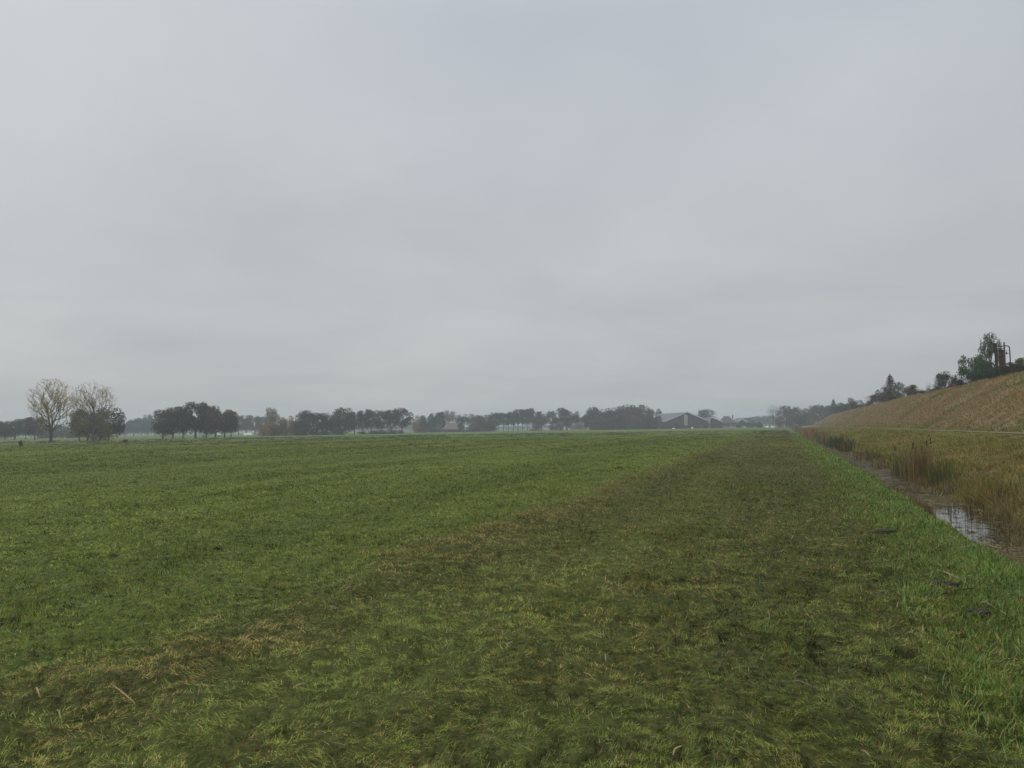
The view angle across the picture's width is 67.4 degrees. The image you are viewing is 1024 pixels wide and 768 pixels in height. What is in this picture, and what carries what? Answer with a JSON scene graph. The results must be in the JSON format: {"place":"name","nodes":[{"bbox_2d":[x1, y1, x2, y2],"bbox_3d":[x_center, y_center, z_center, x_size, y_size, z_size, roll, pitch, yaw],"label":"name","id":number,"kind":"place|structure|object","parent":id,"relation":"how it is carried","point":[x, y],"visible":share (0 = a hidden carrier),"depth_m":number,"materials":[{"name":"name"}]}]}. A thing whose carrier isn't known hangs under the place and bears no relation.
{"place":"outdoors","nodes":[
{"label":"outdoors","id":0,"kind":"place"},
{"bbox_2d":[0,424,1023,767],"bbox_3d":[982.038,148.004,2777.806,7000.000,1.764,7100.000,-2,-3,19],"label":"ground","id":1,"kind":"structure","parent":0,"point":[444,716],"depth_m":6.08,"materials":[{"name":"green plant"}]},
{"bbox_2d":[2,419,26,439],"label":"broadleaf tree","id":2,"kind":"object","parent":1,"relation":"on","point":[12,431],"visible":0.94,"depth_m":271.47,"materials":[{"name":"green plant"}]},
{"bbox_2d":[22,417,46,439],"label":"broadleaf tree","id":3,"kind":"object","parent":1,"relation":"on","point":[32,427],"visible":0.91,"depth_m":253.40,"materials":[{"name":"green plant"}]},
{"bbox_2d":[26,377,79,442],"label":"tall tree","id":4,"kind":"object","parent":1,"relation":"on","point":[56,399],"visible":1,"depth_m":155.62,"materials":[{"name":"yellow plant"}]},
{"bbox_2d":[53,424,72,437],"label":"bush","id":5,"kind":"object","parent":1,"relation":"on","point":[59,434],"visible":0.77,"depth_m":343.01,"materials":[{"name":"green plant"}]},
{"bbox_2d":[66,409,89,440],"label":"broadleaf tree","id":6,"kind":"object","parent":1,"relation":"on","point":[73,415],"visible":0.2,"depth_m":197.75,"materials":[{"name":"green plant"}]},
{"bbox_2d":[69,412,105,440],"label":"broadleaf tree","id":7,"kind":"object","parent":1,"relation":"on","point":[85,427],"visible":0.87,"depth_m":184.72,"materials":[{"name":"green plant"}]},
{"bbox_2d":[69,380,116,440],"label":"tall tree","id":8,"kind":"object","parent":1,"relation":"on","point":[93,407],"visible":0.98,"depth_m":175.36,"materials":[{"name":"yellow plant"}]},
{"bbox_2d":[89,411,113,440],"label":"broadleaf tree","id":9,"kind":"object","parent":1,"relation":"on","point":[105,434],"visible":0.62,"depth_m":191.73,"materials":[{"name":"green plant"}]},
{"bbox_2d":[96,407,126,439],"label":"broadleaf tree","id":10,"kind":"object","parent":1,"relation":"on","point":[117,426],"visible":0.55,"depth_m":205.05,"materials":[{"name":"green plant"}]},
{"bbox_2d":[124,419,142,435],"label":"broadleaf tree","id":11,"kind":"object","parent":1,"relation":"on","point":[135,427],"visible":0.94,"depth_m":499.45,"materials":[{"name":"green plant"}]},
{"bbox_2d":[136,418,149,435],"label":"broadleaf tree","id":12,"kind":"object","parent":1,"relation":"on","point":[141,424],"visible":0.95,"depth_m":502.81,"materials":[{"name":"green plant"}]},
{"bbox_2d":[142,414,153,435],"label":"broadleaf tree","id":13,"kind":"object","parent":1,"relation":"on","point":[145,419],"visible":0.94,"depth_m":503.72,"materials":[{"name":"green plant"}]},
{"bbox_2d":[150,409,175,438],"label":"oak tree","id":14,"kind":"object","parent":1,"relation":"on","point":[159,425],"visible":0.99,"depth_m":222.73,"materials":[{"name":"green plant"}]},
{"bbox_2d":[160,407,181,437],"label":"oak tree","id":15,"kind":"object","parent":1,"relation":"on","point":[173,412],"visible":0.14,"depth_m":228.04,"materials":[{"name":"green plant"}]},
{"bbox_2d":[170,406,196,437],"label":"oak tree","id":16,"kind":"object","parent":1,"relation":"on","point":[182,413],"visible":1,"depth_m":222.32,"materials":[{"name":"green plant"}]},
{"bbox_2d":[180,401,210,437],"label":"oak tree","id":17,"kind":"object","parent":1,"relation":"on","point":[201,408],"visible":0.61,"depth_m":227.64,"materials":[{"name":"green plant"}]},
{"bbox_2d":[202,405,228,437],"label":"oak tree","id":18,"kind":"object","parent":1,"relation":"on","point":[215,422],"visible":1,"depth_m":225.96,"materials":[{"name":"green plant"}]},
{"bbox_2d":[222,411,239,437],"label":"oak tree","id":19,"kind":"object","parent":1,"relation":"on","point":[232,426],"visible":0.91,"depth_m":231.36,"materials":[{"name":"green plant"}]},
{"bbox_2d":[238,414,254,432],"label":"broadleaf tree","id":20,"kind":"object","parent":1,"relation":"on","point":[246,421],"visible":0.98,"depth_m":442.55,"materials":[{"name":"green plant"}]},
{"bbox_2d":[247,415,262,434],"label":"broadleaf tree","id":21,"kind":"object","parent":1,"relation":"on","point":[257,422],"visible":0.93,"depth_m":443.66,"materials":[{"name":"green plant"}]},
{"bbox_2d":[254,422,272,435],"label":"bush","id":22,"kind":"object","parent":1,"relation":"on","point":[264,431],"visible":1,"depth_m":284.30,"materials":[{"name":"orange plant"}]},
{"bbox_2d":[263,407,279,425],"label":"broadleaf tree","id":23,"kind":"object","parent":1,"relation":"on","point":[270,414],"visible":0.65,"depth_m":309.51,"materials":[{"name":"green plant"}]},
{"bbox_2d":[269,417,287,435],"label":"bush","id":24,"kind":"object","parent":1,"relation":"on","point":[278,431],"visible":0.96,"depth_m":289.60,"materials":[{"name":"green plant"}]},
{"bbox_2d":[279,416,294,435],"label":"bush","id":25,"kind":"object","parent":1,"relation":"on","point":[290,430],"visible":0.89,"depth_m":291.65,"materials":[{"name":"green plant"}]},
{"bbox_2d":[292,428,313,435],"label":"bush","id":26,"kind":"object","parent":1,"relation":"on","point":[299,432],"visible":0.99,"depth_m":284.16,"materials":[{"name":"green plant"}]},
{"bbox_2d":[294,410,318,432],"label":"tree","id":27,"kind":"object","parent":1,"relation":"on","point":[301,423],"visible":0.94,"depth_m":288.22,"materials":[{"name":"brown plant"}]},
{"bbox_2d":[308,412,327,434],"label":"tree","id":28,"kind":"object","parent":1,"relation":"on","point":[322,422],"visible":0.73,"depth_m":293.77,"materials":[{"name":"green plant"}]},
{"bbox_2d":[310,427,329,434],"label":"bush","id":29,"kind":"object","parent":1,"relation":"on","point":[316,431],"visible":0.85,"depth_m":289.12,"materials":[{"name":"green plant"}]},
{"bbox_2d":[316,413,335,430],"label":"tree","id":30,"kind":"object","parent":1,"relation":"on","point":[330,424],"visible":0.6,"depth_m":297.91,"materials":[{"name":"green plant"}]},
{"bbox_2d":[328,427,347,434],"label":"bush","id":31,"kind":"object","parent":1,"relation":"on","point":[336,431],"visible":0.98,"depth_m":295.08,"materials":[{"name":"green plant"}]},
{"bbox_2d":[332,407,355,434],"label":"tree","id":32,"kind":"object","parent":1,"relation":"on","point":[346,422],"visible":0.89,"depth_m":307.28,"materials":[{"name":"green plant"}]},
{"bbox_2d":[346,413,363,433],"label":"tree","id":33,"kind":"object","parent":1,"relation":"on","point":[357,421],"visible":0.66,"depth_m":312.81,"materials":[{"name":"green plant"}]},
{"bbox_2d":[355,410,371,430],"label":"tree","id":34,"kind":"object","parent":1,"relation":"on","point":[367,421],"visible":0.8,"depth_m":317.04,"materials":[{"name":"green plant"}]},
{"bbox_2d":[363,409,381,430],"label":"tree","id":35,"kind":"object","parent":1,"relation":"on","point":[374,419],"visible":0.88,"depth_m":321.42,"materials":[{"name":"green plant"}]},
{"bbox_2d":[372,410,391,429],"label":"tree","id":36,"kind":"object","parent":1,"relation":"on","point":[386,417],"visible":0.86,"depth_m":326.18,"materials":[{"name":"green plant"}]},
{"bbox_2d":[384,410,400,429],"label":"tree","id":37,"kind":"object","parent":1,"relation":"on","point":[390,412],"visible":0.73,"depth_m":330.70,"materials":[{"name":"green plant"}]},
{"bbox_2d":[17,424,785,435],"bbox_3d":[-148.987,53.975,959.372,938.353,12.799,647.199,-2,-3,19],"label":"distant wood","id":38,"kind":"object","parent":1,"relation":"on","point":[372,430],"visible":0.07,"depth_m":1065.91,"materials":[{"name":"green plant"}]},
{"bbox_2d":[392,408,413,431],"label":"tree","id":39,"kind":"object","parent":1,"relation":"on","point":[406,421],"visible":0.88,"depth_m":335.81,"materials":[{"name":"green plant"}]},
{"bbox_2d":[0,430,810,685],"bbox_3d":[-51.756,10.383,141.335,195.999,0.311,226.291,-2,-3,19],"label":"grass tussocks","id":40,"kind":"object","parent":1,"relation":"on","point":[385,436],"depth_m":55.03,"materials":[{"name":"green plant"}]},
{"bbox_2d":[417,415,429,428],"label":"broadleaf tree","id":41,"kind":"object","parent":1,"relation":"on","point":[423,423],"visible":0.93,"depth_m":419.41,"materials":[{"name":"green plant"}]},
{"bbox_2d":[429,412,441,427],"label":"broadleaf tree","id":42,"kind":"object","parent":1,"relation":"on","point":[431,415],"visible":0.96,"depth_m":421.16,"materials":[{"name":"green plant"}]},
{"bbox_2d":[436,412,445,427],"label":"broadleaf tree","id":43,"kind":"object","parent":1,"relation":"on","point":[442,422],"visible":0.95,"depth_m":421.93,"materials":[{"name":"green plant"}]},
{"bbox_2d":[443,422,458,430],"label":"thatched farmhouse","id":44,"kind":"object","parent":1,"relation":"on","point":[451,426],"visible":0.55,"depth_m":414.57,"materials":[{"name":"brown brick"}]},
{"bbox_2d":[457,415,469,429],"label":"broadleaf tree","id":45,"kind":"object","parent":1,"relation":"on","point":[465,419],"visible":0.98,"depth_m":408.12,"materials":[{"name":"green plant"}]},
{"bbox_2d":[444,429,489,431],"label":"hedge","id":46,"kind":"object","parent":1,"relation":"on","point":[486,430],"visible":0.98,"depth_m":405.55,"materials":[{"name":"green plant"}]},
{"bbox_2d":[468,415,486,428],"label":"broadleaf tree","id":47,"kind":"object","parent":1,"relation":"on","point":[476,421],"visible":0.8,"depth_m":421.78,"materials":[{"name":"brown plant"}]},
{"bbox_2d":[484,420,499,431],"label":"bush","id":48,"kind":"object","parent":1,"relation":"on","point":[491,425],"visible":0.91,"depth_m":412.24,"materials":[{"name":"green plant"}]},
{"bbox_2d":[0,471,1022,767],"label":"loose blades","id":49,"kind":"object","parent":1,"relation":"on","point":[486,619],"visible":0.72,"depth_m":5.97,"materials":[{"name":"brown plant"}]},
{"bbox_2d":[3,443,1022,767],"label":"straw litter","id":50,"kind":"object","parent":1,"relation":"on","point":[519,607],"visible":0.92,"depth_m":5.49,"materials":[{"name":"beige plant"}]},
{"bbox_2d":[522,408,534,430],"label":"avenue tree","id":51,"kind":"object","parent":1,"relation":"on","point":[527,419],"visible":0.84,"depth_m":459.95,"materials":[{"name":"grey plant"}]},
{"bbox_2d":[528,420,544,430],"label":"bush","id":52,"kind":"object","parent":1,"relation":"on","point":[535,425],"visible":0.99,"depth_m":443.91,"materials":[{"name":"green plant"}]},
{"bbox_2d":[534,411,547,430],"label":"broadleaf tree","id":53,"kind":"object","parent":1,"relation":"on","point":[540,416],"visible":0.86,"depth_m":453.24,"materials":[{"name":"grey plant"}]},
{"bbox_2d":[545,411,556,423],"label":"broadleaf tree","id":54,"kind":"object","parent":1,"relation":"on","point":[550,415],"visible":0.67,"depth_m":454.36,"materials":[{"name":"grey plant"}]},
{"bbox_2d":[554,408,579,429],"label":"broadleaf tree","id":55,"kind":"object","parent":1,"relation":"on","point":[566,418],"visible":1,"depth_m":436.78,"materials":[{"name":"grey plant"}]},
{"bbox_2d":[580,407,599,429],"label":"tree","id":56,"kind":"object","parent":1,"relation":"on","point":[587,418],"visible":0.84,"depth_m":440.53,"materials":[{"name":"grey plant"}]},
{"bbox_2d":[603,408,622,428],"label":"tree","id":57,"kind":"object","parent":1,"relation":"on","point":[608,414],"visible":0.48,"depth_m":438.76,"materials":[{"name":"green plant"}]},
{"bbox_2d":[613,406,630,428],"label":"tree","id":58,"kind":"object","parent":1,"relation":"on","point":[622,414],"visible":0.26,"depth_m":443.07,"materials":[{"name":"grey plant"}]},
{"bbox_2d":[625,405,647,428],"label":"tree","id":59,"kind":"object","parent":1,"relation":"on","point":[634,411],"visible":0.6,"depth_m":437.20,"materials":[{"name":"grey plant"}]},
{"bbox_2d":[642,416,658,428],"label":"bush","id":60,"kind":"object","parent":1,"relation":"on","point":[651,422],"visible":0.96,"depth_m":435.34,"materials":[{"name":"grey plant"}]},
{"bbox_2d":[648,408,661,425],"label":"tree","id":61,"kind":"object","parent":1,"relation":"on","point":[658,418],"visible":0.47,"depth_m":445.95,"materials":[{"name":"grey plant"}]},
{"bbox_2d":[697,409,716,417],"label":"broadleaf tree","id":62,"kind":"object","parent":1,"relation":"on","point":[703,414],"visible":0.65,"depth_m":520.72,"materials":[{"name":"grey plant"}]},
{"bbox_2d":[721,415,734,427],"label":"tiled farmhouse","id":63,"kind":"object","parent":1,"relation":"on","point":[726,419],"visible":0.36,"depth_m":540.74,"materials":[{"name":"grey brick"}]},
{"bbox_2d":[791,412,807,426],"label":"bush","id":64,"kind":"object","parent":1,"relation":"on","point":[801,416],"visible":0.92,"depth_m":433.30,"materials":[{"name":"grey plant"}]},
{"bbox_2d":[801,405,817,417],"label":"broadleaf tree","id":65,"kind":"object","parent":1,"relation":"on","point":[812,410],"visible":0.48,"depth_m":445.86,"materials":[{"name":"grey plant"}]},
{"bbox_2d":[809,404,824,421],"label":"broadleaf tree","id":66,"kind":"object","parent":1,"relation":"on","point":[816,407],"visible":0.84,"depth_m":443.67,"materials":[{"name":"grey plant"}]},
{"bbox_2d":[848,449,871,461],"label":"tussock","id":67,"kind":"object","parent":1,"relation":"on","point":[855,455],"visible":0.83,"depth_m":44.59,"materials":[{"name":"brown plant"}]},
{"bbox_2d":[859,445,892,462],"bbox_3d":[20.316,3.863,43.453,1.519,1.004,12.979,-2,-3,19],"label":"tussock","id":68,"kind":"object","parent":1,"relation":"on","point":[873,456],"visible":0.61,"depth_m":42.83,"materials":[{"name":"brown plant"}]},
{"bbox_2d":[792,433,1023,767],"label":"verge grass","id":69,"kind":"structure","parent":1,"relation":"on","point":[999,564],"depth_m":7.63,"materials":[{"name":"green plant"}]},
{"bbox_2d":[802,426,1023,530],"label":"bank grass","id":70,"kind":"structure","parent":1,"relation":"on","point":[991,445],"depth_m":31.54,"materials":[{"name":"brown plant"}]},
{"bbox_2d":[808,425,1023,433],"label":"gravel track","id":71,"kind":"structure","parent":1,"relation":"on","point":[943,430],"depth_m":61.22,"materials":[{"name":"grey gravel"}]},
{"bbox_2d":[904,476,936,487],"bbox_3d":[13.591,3.247,25.301,1.186,0.643,2.171,-2,-3,19],"label":"tussock","id":72,"kind":"object","parent":1,"relation":"on","point":[920,483],"visible":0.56,"depth_m":25.18,"materials":[{"name":"brown plant"}]},
{"bbox_2d":[914,480,965,494],"bbox_3d":[12.722,3.067,22.665,1.397,0.522,2.570,-2,-3,19],"label":"tussock","id":73,"kind":"object","parent":1,"relation":"on","point":[941,490],"visible":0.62,"depth_m":22.62,"materials":[{"name":"brown plant"}]},
{"bbox_2d":[965,609,991,614],"bbox_3d":[3.892,1.894,6.404,0.192,0.029,0.143,-2,-3,19],"label":"earth patch","id":74,"kind":"object","parent":1,"relation":"on","point":[984,612],"visible":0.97,"depth_m":6.38,"materials":[{"name":"soil"}]},
{"bbox_2d":[962,476,1022,504],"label":"tussock","id":75,"kind":"object","parent":1,"relation":"on","point":[990,488],"visible":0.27,"depth_m":19.54,"materials":[{"name":"brown plant"}]},
{"bbox_2d":[962,475,1023,509],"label":"tussock","id":76,"kind":"object","parent":1,"relation":"on","point":[1010,488],"visible":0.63,"depth_m":18.51,"materials":[{"name":"brown plant"}]},
{"bbox_2d":[964,498,1023,521],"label":"tussock","id":77,"kind":"object","parent":1,"relation":"on","point":[997,510],"visible":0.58,"depth_m":16.87,"materials":[{"name":"brown plant"}]},
{"bbox_2d":[971,527,1023,551],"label":"tussock","id":78,"kind":"object","parent":1,"relation":"on","point":[1016,540],"visible":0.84,"depth_m":13.14,"materials":[{"name":"brown plant"}]},
{"bbox_2d":[977,512,1023,533],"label":"tussock","id":79,"kind":"object","parent":1,"relation":"on","point":[1019,527],"visible":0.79,"depth_m":14.95,"materials":[{"name":"brown plant"}]},
{"bbox_2d":[981,487,1023,517],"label":"tussock","id":80,"kind":"object","parent":1,"relation":"on","point":[1010,502],"visible":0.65,"depth_m":17.29,"materials":[{"name":"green plant"}]},
{"bbox_2d":[0,0,1023,433],"label":"sky","id":81,"kind":"structure","parent":0,"point":[737,208],"materials":[{"name":"grey"}]},
{"bbox_2d":[652,412,707,428],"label":"barn","id":82,"kind":"structure","parent":0,"point":[672,419],"depth_m":468.23,"materials":[{"name":"grey metal"}]},
{"bbox_2d":[704,416,722,427],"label":"barn","id":83,"kind":"structure","parent":0,"point":[715,421],"depth_m":465.42,"materials":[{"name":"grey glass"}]},
{"bbox_2d":[790,428,1023,550],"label":"water","id":84,"kind":"structure","parent":0,"point":[946,515],"depth_m":16.68,"materials":[{"name":"grey liquid"}]},
{"bbox_2d":[799,426,823,438],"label":"reed clump","id":85,"kind":"object","parent":84,"relation":"in","point":[808,432],"visible":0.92,"depth_m":123.25,"materials":[{"name":"brown plant"}]},
{"bbox_2d":[814,431,834,443],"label":"reed clump","id":86,"kind":"object","parent":84,"relation":"in","point":[819,438],"visible":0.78,"depth_m":84.52,"materials":[{"name":"brown plant"}]},
{"bbox_2d":[824,432,846,449],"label":"reed clump","id":87,"kind":"object","parent":84,"relation":"in","point":[831,444],"visible":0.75,"depth_m":67.70,"materials":[{"name":"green plant"}]},
{"bbox_2d":[831,439,857,452],"bbox_3d":[25.541,4.541,58.796,1.861,1.271,9.751,-2,-3,19],"label":"reed clump","id":88,"kind":"object","parent":84,"relation":"in","point":[844,447],"visible":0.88,"depth_m":57.47,"materials":[{"name":"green plant"}]},
{"bbox_2d":[890,446,902,475],"bbox_3d":[15.341,3.075,30.749,0.586,1.254,0.890,0,-3,-9],"label":"reed clump","id":89,"kind":"object","parent":84,"relation":"in","point":[895,464],"visible":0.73,"depth_m":30.68,"materials":[{"name":"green plant"}]},
{"bbox_2d":[797,432,1023,565],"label":"floating reed litter","id":90,"kind":"object","parent":84,"relation":"on","point":[1016,553],"visible":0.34,"depth_m":19.60,"materials":[{"name":"plant"}]},
{"bbox_2d":[892,440,937,481],"bbox_3d":[14.723,2.725,27.946,1.554,1.648,4.931,-2,-3,19],"label":"reed clump","id":91,"kind":"object","parent":84,"relation":"in","point":[903,471],"visible":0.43,"depth_m":28.05,"materials":[{"name":"brown plant"}]},
{"bbox_2d":[899,438,947,482],"bbox_3d":[14.393,2.647,27.074,1.583,1.711,2.045,-1,-3,-3],"label":"reed clump","id":92,"kind":"object","parent":84,"relation":"in","point":[920,463],"visible":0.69,"depth_m":26.83,"materials":[{"name":"brown plant"}]},
{"bbox_2d":[916,455,965,489],"bbox_3d":[13.856,2.808,24.998,1.169,1.166,3.385,-2,-3,19],"label":"reed clump","id":93,"kind":"object","parent":84,"relation":"in","point":[937,474],"visible":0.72,"depth_m":24.79,"materials":[{"name":"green plant"}]},
{"bbox_2d":[851,374,1023,431],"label":"embankment","id":94,"kind":"structure","parent":0,"point":[980,420],"depth_m":68.46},
{"bbox_2d":[879,374,896,402],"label":"tree","id":95,"kind":"object","parent":94,"relation":"on","point":[889,383],"visible":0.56,"depth_m":172.95,"materials":[{"name":"green plant"}]},
{"bbox_2d":[891,382,905,396],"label":"tree","id":96,"kind":"object","parent":94,"relation":"on","point":[898,388],"visible":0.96,"depth_m":159.70,"materials":[{"name":"green plant"}]},
{"bbox_2d":[813,370,1023,432],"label":"embankment grass","id":97,"kind":"structure","parent":94,"relation":"on","point":[847,418],"depth_m":84.07,"materials":[{"name":"brown plant"}]},
{"bbox_2d":[936,371,953,388],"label":"shrub","id":98,"kind":"object","parent":94,"relation":"on","point":[944,377],"visible":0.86,"depth_m":113.69,"materials":[{"name":"green plant"}]},
{"bbox_2d":[956,354,983,380],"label":"tree","id":99,"kind":"object","parent":94,"relation":"on","point":[965,371],"visible":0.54,"depth_m":100.31,"materials":[{"name":"green plant"}]},
{"bbox_2d":[976,360,999,378],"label":"shrub","id":100,"kind":"object","parent":94,"relation":"on","point":[982,372],"visible":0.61,"depth_m":93.29,"materials":[{"name":"green plant"}]},
{"bbox_2d":[978,332,1000,374],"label":"tree","id":101,"kind":"object","parent":94,"relation":"on","point":[988,343],"visible":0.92,"depth_m":91.97,"materials":[{"name":"green plant"}]},
{"bbox_2d":[992,342,1010,376],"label":"pipework","id":102,"kind":"object","parent":94,"relation":"on","point":[1002,357],"visible":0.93,"depth_m":84.10,"materials":[{"name":"metal"}]},
{"bbox_2d":[996,362,1018,374],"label":"shrub","id":103,"kind":"object","parent":94,"relation":"on","point":[1006,369],"visible":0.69,"depth_m":80.31,"materials":[{"name":"green plant"}]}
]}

